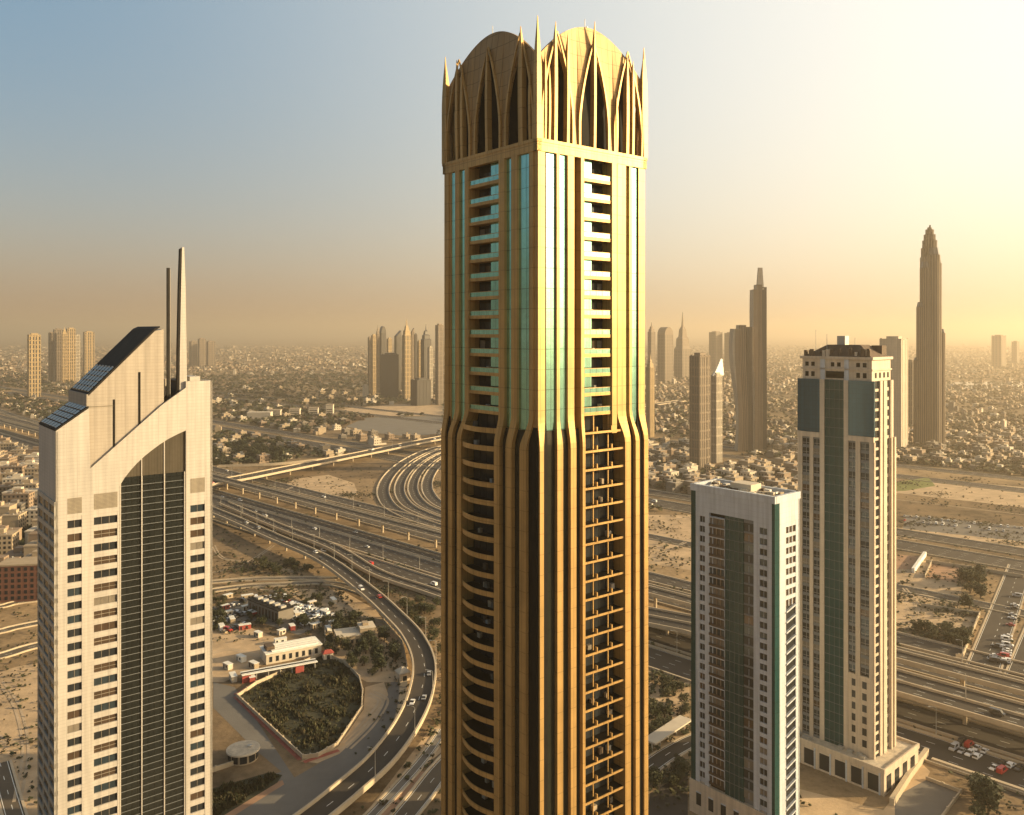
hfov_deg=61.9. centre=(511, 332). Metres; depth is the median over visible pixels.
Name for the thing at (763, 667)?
window
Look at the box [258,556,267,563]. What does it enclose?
tree
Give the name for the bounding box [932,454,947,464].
villa
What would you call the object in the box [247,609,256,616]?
site cabin
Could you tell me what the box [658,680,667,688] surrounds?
tree
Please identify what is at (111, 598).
window
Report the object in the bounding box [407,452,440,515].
road
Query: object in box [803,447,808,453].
window
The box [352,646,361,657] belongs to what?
tree
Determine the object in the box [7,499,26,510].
apartment block
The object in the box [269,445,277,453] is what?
tree
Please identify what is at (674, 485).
villa
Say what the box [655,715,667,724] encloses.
tree
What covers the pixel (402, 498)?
road
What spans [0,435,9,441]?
apartment block
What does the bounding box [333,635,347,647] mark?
tree
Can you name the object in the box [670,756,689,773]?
tree
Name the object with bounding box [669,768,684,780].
tree
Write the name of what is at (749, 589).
window
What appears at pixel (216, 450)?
tree
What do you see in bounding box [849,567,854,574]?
window
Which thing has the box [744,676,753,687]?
window
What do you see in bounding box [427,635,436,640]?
tree
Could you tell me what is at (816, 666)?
window
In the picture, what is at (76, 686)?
window
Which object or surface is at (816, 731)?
window
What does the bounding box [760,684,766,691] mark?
window
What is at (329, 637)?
tree
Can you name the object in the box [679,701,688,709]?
tree
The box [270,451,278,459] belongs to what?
tree
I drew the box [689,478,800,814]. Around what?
pale apartment tower
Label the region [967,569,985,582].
tree
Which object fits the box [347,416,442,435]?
grey lot
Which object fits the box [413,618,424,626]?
tree
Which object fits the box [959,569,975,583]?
tree
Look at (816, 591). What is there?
window
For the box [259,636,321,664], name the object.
striped hall
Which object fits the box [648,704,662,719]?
tree
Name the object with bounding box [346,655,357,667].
tree
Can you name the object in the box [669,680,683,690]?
tree
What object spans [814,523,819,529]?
window
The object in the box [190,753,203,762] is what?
window
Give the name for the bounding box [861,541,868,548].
window
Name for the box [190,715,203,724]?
window
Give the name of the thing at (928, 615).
sand plot
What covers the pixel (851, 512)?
window
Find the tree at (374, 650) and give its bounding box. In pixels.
[369,645,376,656]
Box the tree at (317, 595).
[310,592,321,599]
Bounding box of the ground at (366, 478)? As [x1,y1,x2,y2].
[0,334,1023,814]
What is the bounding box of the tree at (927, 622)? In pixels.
[918,619,931,630]
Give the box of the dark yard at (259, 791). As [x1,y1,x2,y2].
[212,773,281,814]
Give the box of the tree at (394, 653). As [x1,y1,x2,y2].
[388,643,400,661]
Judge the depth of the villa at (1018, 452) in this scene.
1114.67 m
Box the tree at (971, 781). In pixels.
[968,775,979,792]
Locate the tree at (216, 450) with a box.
[212,445,219,453]
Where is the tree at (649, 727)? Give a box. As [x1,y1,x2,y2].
[648,724,653,734]
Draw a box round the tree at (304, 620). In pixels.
[298,616,309,625]
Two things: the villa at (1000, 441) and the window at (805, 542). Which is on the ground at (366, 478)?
the villa at (1000, 441)
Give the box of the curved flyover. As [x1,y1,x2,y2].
[212,506,436,814]
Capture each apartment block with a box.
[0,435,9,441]
[0,440,17,451]
[0,454,17,462]
[0,461,9,466]
[0,462,26,475]
[0,469,18,483]
[0,481,15,495]
[0,501,16,515]
[0,525,21,539]
[0,527,19,554]
[0,555,20,561]
[1,509,26,528]
[2,473,31,483]
[2,486,34,500]
[2,489,34,508]
[3,545,23,557]
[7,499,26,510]
[10,447,25,453]
[10,479,38,488]
[12,443,27,448]
[12,452,29,460]
[17,457,33,462]
[19,460,38,466]
[22,550,36,557]
[23,540,36,555]
[24,452,38,459]
[24,464,38,478]
[24,526,36,543]
[25,506,36,525]
[26,446,38,453]
[28,529,36,542]
[31,487,38,497]
[31,518,36,526]
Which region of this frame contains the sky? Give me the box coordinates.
[0,0,1023,333]
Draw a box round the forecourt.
[800,764,929,814]
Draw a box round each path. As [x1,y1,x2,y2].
[0,681,29,801]
[0,732,36,743]
[212,545,274,572]
[212,545,299,572]
[212,648,259,656]
[255,588,383,629]
[272,482,354,498]
[340,694,381,743]
[345,691,388,748]
[652,540,690,562]
[898,499,1023,514]
[899,594,961,606]
[902,588,919,627]
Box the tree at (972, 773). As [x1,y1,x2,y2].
[966,771,983,784]
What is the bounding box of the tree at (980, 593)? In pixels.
[975,584,987,598]
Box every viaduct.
[0,420,1023,695]
[648,606,1023,732]
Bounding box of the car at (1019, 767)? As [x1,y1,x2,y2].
[1013,763,1023,771]
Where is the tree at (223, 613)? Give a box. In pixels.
[214,610,226,618]
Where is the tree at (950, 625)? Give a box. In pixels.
[944,621,953,627]
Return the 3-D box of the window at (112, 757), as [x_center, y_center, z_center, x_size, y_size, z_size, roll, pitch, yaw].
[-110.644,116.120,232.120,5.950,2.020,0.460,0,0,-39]
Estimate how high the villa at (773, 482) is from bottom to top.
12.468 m
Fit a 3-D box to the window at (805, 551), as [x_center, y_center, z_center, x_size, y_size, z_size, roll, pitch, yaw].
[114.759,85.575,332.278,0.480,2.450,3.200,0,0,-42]
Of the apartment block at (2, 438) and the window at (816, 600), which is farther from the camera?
the apartment block at (2, 438)
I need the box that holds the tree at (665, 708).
[657,702,674,717]
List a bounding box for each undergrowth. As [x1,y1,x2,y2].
[0,465,1023,814]
[212,657,363,814]
[213,436,287,464]
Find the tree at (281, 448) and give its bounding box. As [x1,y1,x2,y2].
[278,446,284,454]
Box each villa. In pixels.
[214,397,224,402]
[218,437,227,442]
[219,446,230,453]
[220,412,230,418]
[228,399,239,404]
[228,415,235,421]
[230,433,240,438]
[233,453,244,461]
[235,415,246,421]
[250,432,260,435]
[255,420,265,426]
[256,452,276,462]
[278,423,289,429]
[286,439,297,444]
[294,442,304,450]
[313,425,325,434]
[317,443,330,452]
[322,449,333,456]
[329,423,341,429]
[334,447,347,454]
[334,620,375,646]
[338,433,346,439]
[341,427,350,434]
[350,428,361,435]
[352,432,367,440]
[367,429,377,435]
[368,436,385,444]
[381,432,398,439]
[402,432,409,438]
[410,433,420,439]
[648,439,658,444]
[648,469,658,473]
[648,475,658,485]
[650,447,666,456]
[655,452,668,457]
[656,464,669,472]
[657,454,669,461]
[658,473,674,480]
[660,436,669,443]
[660,462,675,469]
[661,441,674,446]
[662,468,678,475]
[665,476,680,483]
[666,448,676,454]
[666,479,682,492]
[669,459,681,467]
[674,449,682,457]
[675,437,688,444]
[678,446,688,450]
[679,454,688,462]
[679,466,694,473]
[681,440,688,446]
[681,486,690,494]
[682,472,696,478]
[683,463,700,471]
[683,478,701,490]
[685,475,700,479]
[698,477,712,480]
[699,473,715,477]
[704,462,714,470]
[710,470,718,475]
[720,460,735,465]
[721,468,736,474]
[722,439,734,444]
[724,462,734,469]
[724,474,743,480]
[726,471,738,475]
[734,465,747,473]
[738,458,753,466]
[740,468,756,477]
[744,450,763,455]
[744,455,756,459]
[745,475,758,480]
[750,462,766,469]
[755,463,774,475]
[757,459,770,465]
[758,468,775,477]
[762,474,774,480]
[764,478,784,486]
[765,449,777,457]
[772,466,784,474]
[773,443,781,450]
[773,485,786,488]
[774,436,786,442]
[774,456,789,466]
[776,470,793,480]
[779,477,790,482]
[781,481,797,490]
[783,449,794,453]
[783,453,794,459]
[783,460,797,471]
[790,437,797,442]
[790,467,797,476]
[792,443,797,451]
[903,454,916,464]
[910,447,925,455]
[925,440,937,446]
[929,451,942,457]
[932,443,946,449]
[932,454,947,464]
[953,457,964,461]
[954,440,969,447]
[957,430,970,436]
[970,445,985,450]
[972,442,983,446]
[977,435,992,439]
[980,439,990,443]
[980,456,990,462]
[981,450,993,459]
[982,447,992,451]
[991,439,1008,446]
[996,454,1008,462]
[999,444,1016,451]
[1001,430,1014,436]
[1003,427,1015,432]
[1010,450,1023,457]
[1012,437,1023,443]
[1012,455,1023,462]
[1017,439,1023,446]
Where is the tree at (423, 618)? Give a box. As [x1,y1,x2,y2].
[414,616,426,626]
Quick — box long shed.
[240,658,317,683]
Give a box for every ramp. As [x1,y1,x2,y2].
[217,448,371,466]
[218,501,440,599]
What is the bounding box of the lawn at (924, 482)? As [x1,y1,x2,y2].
[896,478,934,490]
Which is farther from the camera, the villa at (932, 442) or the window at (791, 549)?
the villa at (932, 442)
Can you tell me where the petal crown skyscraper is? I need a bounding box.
[441,16,647,814]
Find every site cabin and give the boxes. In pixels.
[218,622,224,630]
[220,603,229,609]
[222,661,232,669]
[223,593,232,598]
[224,609,232,616]
[229,615,235,623]
[229,671,236,682]
[236,653,245,662]
[238,622,250,630]
[241,593,253,599]
[241,604,247,610]
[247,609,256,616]
[248,660,259,668]
[249,674,255,682]
[254,630,262,637]
[274,636,286,642]
[277,628,285,635]
[288,623,295,630]
[294,609,299,615]
[307,599,316,604]
[310,621,321,628]
[319,608,329,615]
[324,624,331,632]
[330,596,336,603]
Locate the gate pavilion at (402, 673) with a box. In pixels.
[395,666,410,681]
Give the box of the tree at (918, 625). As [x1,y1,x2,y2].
[912,621,923,630]
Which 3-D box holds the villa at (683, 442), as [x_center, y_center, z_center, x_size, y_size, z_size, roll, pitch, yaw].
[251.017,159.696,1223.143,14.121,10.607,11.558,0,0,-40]
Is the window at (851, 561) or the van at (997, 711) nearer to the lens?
the window at (851, 561)
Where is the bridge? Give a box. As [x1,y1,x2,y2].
[212,400,685,485]
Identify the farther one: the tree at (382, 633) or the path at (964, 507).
the path at (964, 507)
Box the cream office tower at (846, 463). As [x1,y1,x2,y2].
[797,336,919,795]
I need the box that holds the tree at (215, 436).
[212,434,219,439]
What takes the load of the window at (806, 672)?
in the cream office tower at (846, 463)
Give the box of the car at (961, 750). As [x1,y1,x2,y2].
[957,747,966,753]
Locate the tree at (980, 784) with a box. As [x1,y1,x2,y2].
[969,771,999,803]
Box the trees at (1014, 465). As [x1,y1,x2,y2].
[0,345,1023,545]
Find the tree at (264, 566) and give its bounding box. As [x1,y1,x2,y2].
[261,564,267,570]
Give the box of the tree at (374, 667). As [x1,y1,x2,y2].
[367,665,378,673]
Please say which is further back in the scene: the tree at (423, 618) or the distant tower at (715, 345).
the distant tower at (715, 345)
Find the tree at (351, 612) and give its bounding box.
[348,610,358,622]
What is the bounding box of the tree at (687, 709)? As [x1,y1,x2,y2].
[679,706,690,714]
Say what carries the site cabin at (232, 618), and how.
on the car park at (244, 618)
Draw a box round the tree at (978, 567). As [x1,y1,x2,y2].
[973,564,985,575]
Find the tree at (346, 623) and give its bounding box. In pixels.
[341,621,348,627]
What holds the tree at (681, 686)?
on the sand field at (675, 699)
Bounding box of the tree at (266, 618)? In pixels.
[258,614,267,624]
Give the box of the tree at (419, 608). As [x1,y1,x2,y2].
[414,603,424,613]
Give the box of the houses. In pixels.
[0,343,1023,487]
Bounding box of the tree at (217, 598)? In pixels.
[212,596,220,602]
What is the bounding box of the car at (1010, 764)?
[1005,761,1016,768]
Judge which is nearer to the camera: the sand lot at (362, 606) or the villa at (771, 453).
the sand lot at (362, 606)
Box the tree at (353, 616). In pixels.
[349,610,362,620]
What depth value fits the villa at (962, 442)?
1212.28 m
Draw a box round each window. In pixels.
[67,519,81,527]
[67,533,81,541]
[67,546,81,555]
[67,560,81,568]
[67,573,81,582]
[67,587,81,596]
[67,601,81,609]
[67,614,81,623]
[67,628,81,637]
[67,641,81,650]
[67,655,81,664]
[67,668,81,678]
[67,682,81,691]
[67,695,81,705]
[67,709,81,719]
[67,722,81,732]
[67,736,81,746]
[67,750,81,760]
[67,763,81,773]
[67,777,81,787]
[67,790,81,801]
[67,804,81,814]
[94,515,116,524]
[94,528,116,537]
[94,541,116,551]
[94,555,116,564]
[94,568,116,577]
[94,581,116,591]
[94,594,116,604]
[94,607,116,618]
[94,621,116,631]
[94,634,116,645]
[94,647,116,658]
[94,660,116,671]
[94,674,116,685]
[94,687,116,698]
[94,700,116,712]
[94,713,116,725]
[94,727,116,738]
[94,740,116,752]
[94,753,116,765]
[94,766,116,779]
[94,779,116,792]
[94,793,116,805]
[94,806,116,814]
[126,431,184,476]
[190,504,203,511]
[190,516,203,524]
[190,529,203,536]
[190,541,203,549]
[190,554,203,561]
[190,566,203,574]
[190,579,203,587]
[190,591,203,599]
[190,603,203,612]
[190,616,203,624]
[190,628,203,637]
[190,641,203,649]
[190,653,203,662]
[190,666,203,674]
[190,678,203,687]
[190,691,203,699]
[190,703,203,712]
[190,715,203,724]
[190,728,203,737]
[190,740,203,750]
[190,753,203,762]
[190,765,203,775]
[190,778,203,787]
[190,790,203,800]
[190,802,203,812]
[700,516,704,521]
[700,525,704,531]
[700,565,704,571]
[700,604,704,610]
[744,523,753,532]
[744,533,753,542]
[744,543,753,552]
[744,553,753,563]
[744,564,753,573]
[744,574,753,583]
[744,584,753,594]
[744,594,753,604]
[744,605,753,614]
[744,615,753,625]
[744,625,753,635]
[744,635,753,645]
[744,646,753,656]
[744,656,753,666]
[744,666,753,677]
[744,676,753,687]
[744,687,753,697]
[744,697,753,708]
[744,707,753,718]
[744,717,753,728]
[744,728,753,739]
[744,738,753,749]
[744,748,753,759]
[744,759,753,770]
[744,769,753,780]
[744,779,753,790]
[744,789,753,801]
[760,528,766,534]
[760,538,766,544]
[760,548,766,555]
[760,559,766,565]
[760,569,766,576]
[760,580,766,586]
[760,590,766,597]
[760,601,766,607]
[760,611,766,618]
[760,621,766,628]
[760,632,766,639]
[760,642,766,649]
[760,653,766,660]
[760,663,766,670]
[760,674,766,681]
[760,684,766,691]
[760,694,766,702]
[760,705,766,712]
[760,715,766,723]
[760,726,766,733]
[760,736,766,744]
[760,747,766,754]
[760,757,766,765]
[760,768,766,775]
[760,778,766,786]
[760,788,766,796]
[760,799,766,807]
[786,525,794,532]
[786,535,794,543]
[786,546,794,553]
[786,556,794,563]
[786,566,794,574]
[786,576,794,584]
[786,587,794,595]
[786,597,794,605]
[803,438,808,443]
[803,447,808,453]
[803,456,808,462]
[803,465,808,471]
[803,475,808,481]
[803,484,808,490]
[803,493,808,499]
[803,502,808,508]
[803,512,808,518]
[803,521,808,527]
[803,530,808,536]
[803,539,808,545]
[803,548,808,555]
[803,558,808,564]
[803,567,808,573]
[803,576,808,582]
[803,585,808,592]
[803,595,808,601]
[803,604,808,610]
[803,613,808,619]
[803,622,808,629]
[803,632,808,638]
[803,641,808,647]
[803,650,808,657]
[803,659,808,666]
[803,668,808,675]
[803,678,808,684]
[803,687,808,694]
[803,696,808,703]
[803,705,808,712]
[803,715,808,721]
[803,724,808,731]
[814,439,819,445]
[814,448,819,454]
[814,457,819,463]
[814,467,819,473]
[814,476,819,482]
[814,485,819,491]
[814,495,819,501]
[814,504,819,510]
[814,513,819,519]
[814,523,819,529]
[814,532,819,538]
[814,541,819,548]
[814,551,819,557]
[814,560,819,566]
[814,569,819,576]
[814,579,819,585]
[814,588,819,594]
[814,597,819,604]
[814,607,819,613]
[814,616,819,622]
[814,625,819,632]
[814,635,819,641]
[814,644,819,651]
[814,653,819,660]
[814,663,819,669]
[814,672,819,679]
[814,681,819,688]
[814,691,819,697]
[814,700,819,707]
[814,709,819,716]
[814,719,819,725]
[814,728,819,735]
[849,442,854,448]
[849,452,854,458]
[849,462,854,468]
[849,471,854,477]
[849,481,854,487]
[849,490,854,497]
[849,500,854,506]
[849,510,854,516]
[849,519,854,526]
[849,529,854,535]
[849,539,854,545]
[849,548,854,555]
[849,558,854,564]
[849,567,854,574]
[849,577,854,584]
[849,587,854,593]
[849,596,854,603]
[849,606,854,613]
[849,616,854,622]
[849,625,854,632]
[849,635,854,642]
[849,645,854,651]
[849,654,854,661]
[849,664,854,671]
[861,444,868,450]
[861,453,868,460]
[861,463,868,469]
[861,473,868,479]
[861,482,868,489]
[861,492,868,499]
[861,502,868,508]
[861,512,868,518]
[861,521,868,528]
[861,531,868,538]
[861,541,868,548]
[861,551,868,557]
[861,560,868,567]
[861,570,868,577]
[861,580,868,587]
[861,590,868,597]
[861,599,868,606]
[861,609,868,616]
[861,619,868,626]
[861,628,868,636]
[861,638,868,646]
[861,648,868,655]
[861,658,868,665]
[861,667,868,675]
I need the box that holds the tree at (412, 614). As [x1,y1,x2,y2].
[408,609,417,618]
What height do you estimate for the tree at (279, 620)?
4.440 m
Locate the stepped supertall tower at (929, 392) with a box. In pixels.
[913,225,944,445]
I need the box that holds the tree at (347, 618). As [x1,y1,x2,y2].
[344,616,355,621]
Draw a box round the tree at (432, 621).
[428,618,437,625]
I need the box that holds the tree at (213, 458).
[212,453,216,462]
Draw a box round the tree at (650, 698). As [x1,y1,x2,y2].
[648,696,658,706]
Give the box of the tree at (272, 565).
[266,562,277,569]
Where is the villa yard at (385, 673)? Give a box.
[326,619,405,681]
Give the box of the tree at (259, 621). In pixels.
[254,616,265,625]
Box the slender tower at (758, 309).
[749,268,766,449]
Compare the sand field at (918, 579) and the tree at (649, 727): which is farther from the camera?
the sand field at (918, 579)
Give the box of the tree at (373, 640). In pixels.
[367,636,378,646]
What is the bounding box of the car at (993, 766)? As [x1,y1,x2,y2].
[989,763,997,770]
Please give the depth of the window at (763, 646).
273.56 m
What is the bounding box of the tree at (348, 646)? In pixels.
[339,636,354,650]
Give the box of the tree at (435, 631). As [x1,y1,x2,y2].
[429,627,439,637]
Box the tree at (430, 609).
[425,605,435,613]
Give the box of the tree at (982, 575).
[977,571,987,582]
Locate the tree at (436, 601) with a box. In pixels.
[432,596,439,606]
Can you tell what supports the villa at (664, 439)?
on the ground at (366, 478)
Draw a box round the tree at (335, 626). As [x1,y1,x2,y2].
[331,622,341,632]
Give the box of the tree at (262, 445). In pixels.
[259,442,267,449]
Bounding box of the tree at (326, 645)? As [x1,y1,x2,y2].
[322,641,333,649]
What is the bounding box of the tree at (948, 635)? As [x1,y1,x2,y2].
[941,631,955,641]
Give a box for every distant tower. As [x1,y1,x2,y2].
[27,333,40,396]
[48,332,52,380]
[53,328,62,380]
[62,326,66,381]
[66,328,75,380]
[76,334,80,380]
[83,331,93,375]
[189,341,196,365]
[198,338,205,366]
[206,341,214,365]
[363,384,368,396]
[368,336,370,393]
[371,334,375,394]
[376,328,379,392]
[379,326,385,353]
[380,353,398,397]
[387,338,391,352]
[394,331,401,390]
[402,319,410,398]
[410,378,430,405]
[411,328,413,378]
[414,333,416,378]
[417,340,420,377]
[421,327,430,378]
[428,346,432,397]
[435,324,443,404]
[646,355,654,436]
[648,322,654,367]
[657,327,672,382]
[674,312,690,377]
[689,353,710,468]
[709,331,721,371]
[711,359,723,462]
[724,332,729,371]
[879,336,907,448]
[908,360,912,424]
[991,335,1005,366]
[1012,341,1018,362]
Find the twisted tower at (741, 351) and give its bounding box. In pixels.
[729,325,752,451]
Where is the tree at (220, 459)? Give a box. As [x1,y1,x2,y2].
[215,456,224,464]
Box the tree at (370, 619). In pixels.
[364,617,374,621]
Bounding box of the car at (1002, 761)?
[997,759,1007,764]
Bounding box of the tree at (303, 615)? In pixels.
[298,613,306,619]
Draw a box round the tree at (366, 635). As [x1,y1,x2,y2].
[361,630,375,640]
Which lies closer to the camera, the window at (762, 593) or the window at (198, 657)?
the window at (198, 657)
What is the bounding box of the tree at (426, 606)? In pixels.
[418,602,429,613]
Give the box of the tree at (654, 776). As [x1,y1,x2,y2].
[648,766,663,787]
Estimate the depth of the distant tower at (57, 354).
2871.03 m
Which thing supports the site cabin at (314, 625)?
on the ground at (366, 478)
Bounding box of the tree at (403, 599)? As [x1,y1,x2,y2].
[399,597,408,607]
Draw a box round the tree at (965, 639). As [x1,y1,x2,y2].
[955,635,972,646]
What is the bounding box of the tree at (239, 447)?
[235,445,244,452]
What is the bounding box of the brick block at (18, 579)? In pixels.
[0,557,36,602]
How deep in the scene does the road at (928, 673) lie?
518.86 m
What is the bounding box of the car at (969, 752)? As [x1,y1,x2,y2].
[964,748,974,756]
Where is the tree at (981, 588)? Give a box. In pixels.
[973,583,987,596]
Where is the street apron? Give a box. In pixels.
[213,681,407,814]
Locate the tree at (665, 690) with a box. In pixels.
[659,686,671,695]
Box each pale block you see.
[268,409,281,415]
[289,408,300,416]
[309,407,318,413]
[326,404,333,413]
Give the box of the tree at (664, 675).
[658,673,675,683]
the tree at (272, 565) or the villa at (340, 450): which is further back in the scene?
the villa at (340, 450)
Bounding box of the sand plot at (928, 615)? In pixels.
[917,607,975,637]
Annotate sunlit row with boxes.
[247,411,272,418]
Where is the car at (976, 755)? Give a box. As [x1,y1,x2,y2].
[972,752,982,759]
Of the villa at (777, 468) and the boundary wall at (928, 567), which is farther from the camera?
the villa at (777, 468)
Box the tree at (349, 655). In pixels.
[345,650,354,660]
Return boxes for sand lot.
[212,624,275,681]
[276,475,357,502]
[282,588,381,618]
[343,404,443,415]
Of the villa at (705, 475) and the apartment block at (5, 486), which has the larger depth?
the villa at (705, 475)
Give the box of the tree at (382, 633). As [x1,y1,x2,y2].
[377,625,390,641]
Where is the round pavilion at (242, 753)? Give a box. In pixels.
[226,740,259,765]
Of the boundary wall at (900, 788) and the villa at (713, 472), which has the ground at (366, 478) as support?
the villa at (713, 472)
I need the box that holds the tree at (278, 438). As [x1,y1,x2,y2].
[274,435,282,441]
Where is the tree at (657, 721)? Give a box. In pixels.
[651,719,661,725]
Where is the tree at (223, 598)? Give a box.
[220,595,226,601]
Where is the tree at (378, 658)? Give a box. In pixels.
[371,651,386,670]
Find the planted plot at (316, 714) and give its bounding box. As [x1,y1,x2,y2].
[240,655,361,753]
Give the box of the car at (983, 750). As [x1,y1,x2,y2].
[980,747,988,753]
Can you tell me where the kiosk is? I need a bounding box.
[321,649,333,659]
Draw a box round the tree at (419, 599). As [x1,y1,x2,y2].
[416,596,424,602]
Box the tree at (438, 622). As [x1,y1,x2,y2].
[435,618,440,626]
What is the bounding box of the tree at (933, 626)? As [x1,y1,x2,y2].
[927,622,938,632]
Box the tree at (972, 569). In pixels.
[965,566,978,572]
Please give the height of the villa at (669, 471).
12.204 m
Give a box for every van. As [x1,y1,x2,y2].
[223,626,232,631]
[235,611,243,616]
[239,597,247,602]
[948,741,959,751]
[957,735,966,745]
[964,739,974,748]
[987,656,999,662]
[989,706,1005,716]
[996,764,1007,774]
[997,652,1008,657]
[1001,635,1012,640]
[1001,640,1013,646]
[1012,592,1021,596]
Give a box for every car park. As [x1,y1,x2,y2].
[212,599,326,634]
[903,515,1023,541]
[930,743,1023,799]
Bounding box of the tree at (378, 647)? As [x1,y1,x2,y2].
[371,643,383,657]
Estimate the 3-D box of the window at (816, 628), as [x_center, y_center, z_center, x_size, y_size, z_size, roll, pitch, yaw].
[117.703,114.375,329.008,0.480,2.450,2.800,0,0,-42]
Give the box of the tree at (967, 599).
[959,592,973,607]
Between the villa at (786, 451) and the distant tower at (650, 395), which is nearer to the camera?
the villa at (786, 451)
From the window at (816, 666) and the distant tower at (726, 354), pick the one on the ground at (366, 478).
the distant tower at (726, 354)
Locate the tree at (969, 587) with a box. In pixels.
[962,583,975,592]
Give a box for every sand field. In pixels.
[0,663,36,814]
[648,515,690,569]
[648,682,688,748]
[896,482,1023,506]
[896,528,1023,547]
[896,561,961,631]
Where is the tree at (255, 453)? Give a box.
[250,449,259,457]
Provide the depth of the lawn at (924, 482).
918.35 m
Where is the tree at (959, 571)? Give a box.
[955,566,966,578]
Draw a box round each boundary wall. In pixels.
[212,761,233,772]
[236,652,363,759]
[324,616,407,681]
[889,747,928,805]
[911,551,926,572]
[921,603,979,657]
[925,559,931,577]
[926,559,1023,577]
[926,776,961,814]
[931,757,1023,791]
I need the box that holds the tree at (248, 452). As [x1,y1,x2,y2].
[246,446,254,455]
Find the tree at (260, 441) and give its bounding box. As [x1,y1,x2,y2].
[256,436,263,443]
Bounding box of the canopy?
[648,715,690,750]
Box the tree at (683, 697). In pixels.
[678,692,689,702]
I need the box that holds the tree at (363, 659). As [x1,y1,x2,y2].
[358,655,368,665]
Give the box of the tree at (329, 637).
[325,633,332,642]
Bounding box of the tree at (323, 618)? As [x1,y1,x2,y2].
[318,614,329,625]
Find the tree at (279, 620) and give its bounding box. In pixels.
[275,618,282,625]
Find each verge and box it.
[225,780,283,814]
[302,682,387,762]
[371,725,440,805]
[382,772,423,814]
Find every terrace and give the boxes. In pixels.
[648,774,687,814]
[895,780,957,814]
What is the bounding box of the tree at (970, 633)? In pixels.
[962,626,973,637]
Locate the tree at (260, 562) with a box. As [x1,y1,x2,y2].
[257,560,264,565]
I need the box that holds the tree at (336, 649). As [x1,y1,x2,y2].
[332,646,339,653]
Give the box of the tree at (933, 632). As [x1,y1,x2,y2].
[928,628,938,638]
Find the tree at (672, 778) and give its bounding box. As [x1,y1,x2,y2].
[667,771,680,786]
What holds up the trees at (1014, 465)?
on the ground at (366, 478)
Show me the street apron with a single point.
(292, 795)
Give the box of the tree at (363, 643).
[355,636,370,653]
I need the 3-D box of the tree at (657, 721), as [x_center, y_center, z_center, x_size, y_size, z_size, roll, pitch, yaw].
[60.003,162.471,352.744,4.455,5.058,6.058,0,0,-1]
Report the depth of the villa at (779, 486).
854.88 m
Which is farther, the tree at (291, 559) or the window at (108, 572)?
the tree at (291, 559)
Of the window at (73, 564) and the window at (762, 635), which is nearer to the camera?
the window at (73, 564)
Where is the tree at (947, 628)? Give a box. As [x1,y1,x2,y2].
[941,625,950,631]
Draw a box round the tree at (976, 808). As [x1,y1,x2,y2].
[968,799,986,814]
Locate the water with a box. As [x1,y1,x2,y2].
[945,381,1023,390]
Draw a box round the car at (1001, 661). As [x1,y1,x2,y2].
[999,659,1010,664]
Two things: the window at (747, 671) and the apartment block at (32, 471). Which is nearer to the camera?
the window at (747, 671)
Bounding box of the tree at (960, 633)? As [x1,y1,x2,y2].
[954,629,968,636]
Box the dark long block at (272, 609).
[247,595,293,622]
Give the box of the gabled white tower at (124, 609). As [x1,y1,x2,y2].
[37,247,211,814]
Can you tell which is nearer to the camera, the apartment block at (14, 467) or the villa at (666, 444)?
the apartment block at (14, 467)
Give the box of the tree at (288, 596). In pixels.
[282,594,291,601]
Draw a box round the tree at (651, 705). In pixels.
[648,700,657,715]
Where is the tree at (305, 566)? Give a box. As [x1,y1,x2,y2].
[301,564,313,571]
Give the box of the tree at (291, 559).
[286,557,294,565]
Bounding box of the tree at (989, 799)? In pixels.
[978,781,1005,814]
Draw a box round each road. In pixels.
[0,386,1023,555]
[0,409,219,489]
[0,415,1023,675]
[0,419,1023,701]
[0,428,1023,733]
[0,433,1023,759]
[0,576,336,607]
[0,580,357,633]
[0,610,212,659]
[0,759,28,814]
[5,391,1023,571]
[212,391,1023,480]
[212,510,1023,794]
[224,397,1023,492]
[363,728,440,814]
[376,446,440,529]
[389,754,440,814]
[394,449,440,522]
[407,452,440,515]
[421,458,440,508]
[648,533,1023,616]
[648,733,690,771]
[965,564,1023,674]
[1003,628,1023,680]
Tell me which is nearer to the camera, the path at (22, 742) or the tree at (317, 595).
the path at (22, 742)
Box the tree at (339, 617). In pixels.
[332,610,345,623]
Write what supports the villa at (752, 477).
on the ground at (366, 478)
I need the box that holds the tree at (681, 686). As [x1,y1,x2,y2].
[678,683,684,690]
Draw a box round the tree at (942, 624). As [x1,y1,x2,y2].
[936,621,947,630]
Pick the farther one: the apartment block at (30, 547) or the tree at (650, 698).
the apartment block at (30, 547)
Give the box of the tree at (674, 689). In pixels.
[666,681,676,692]
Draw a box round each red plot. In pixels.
[896,554,918,568]
[927,563,964,583]
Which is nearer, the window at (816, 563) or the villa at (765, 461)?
the window at (816, 563)
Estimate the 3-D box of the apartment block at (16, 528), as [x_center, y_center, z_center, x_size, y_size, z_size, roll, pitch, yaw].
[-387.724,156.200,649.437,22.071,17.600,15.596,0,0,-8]
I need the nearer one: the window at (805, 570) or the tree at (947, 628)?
the window at (805, 570)
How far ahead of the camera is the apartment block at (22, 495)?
759.50 m
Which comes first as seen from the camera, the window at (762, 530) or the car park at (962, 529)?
the window at (762, 530)
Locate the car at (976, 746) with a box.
[972,744,981,750]
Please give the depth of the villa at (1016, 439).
1249.66 m
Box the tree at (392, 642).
[385,639,398,648]
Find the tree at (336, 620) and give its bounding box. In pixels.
[330,617,340,626]
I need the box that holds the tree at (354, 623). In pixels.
[348,619,357,626]
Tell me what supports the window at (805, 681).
in the cream office tower at (846, 463)
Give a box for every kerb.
[234,696,301,759]
[303,749,338,762]

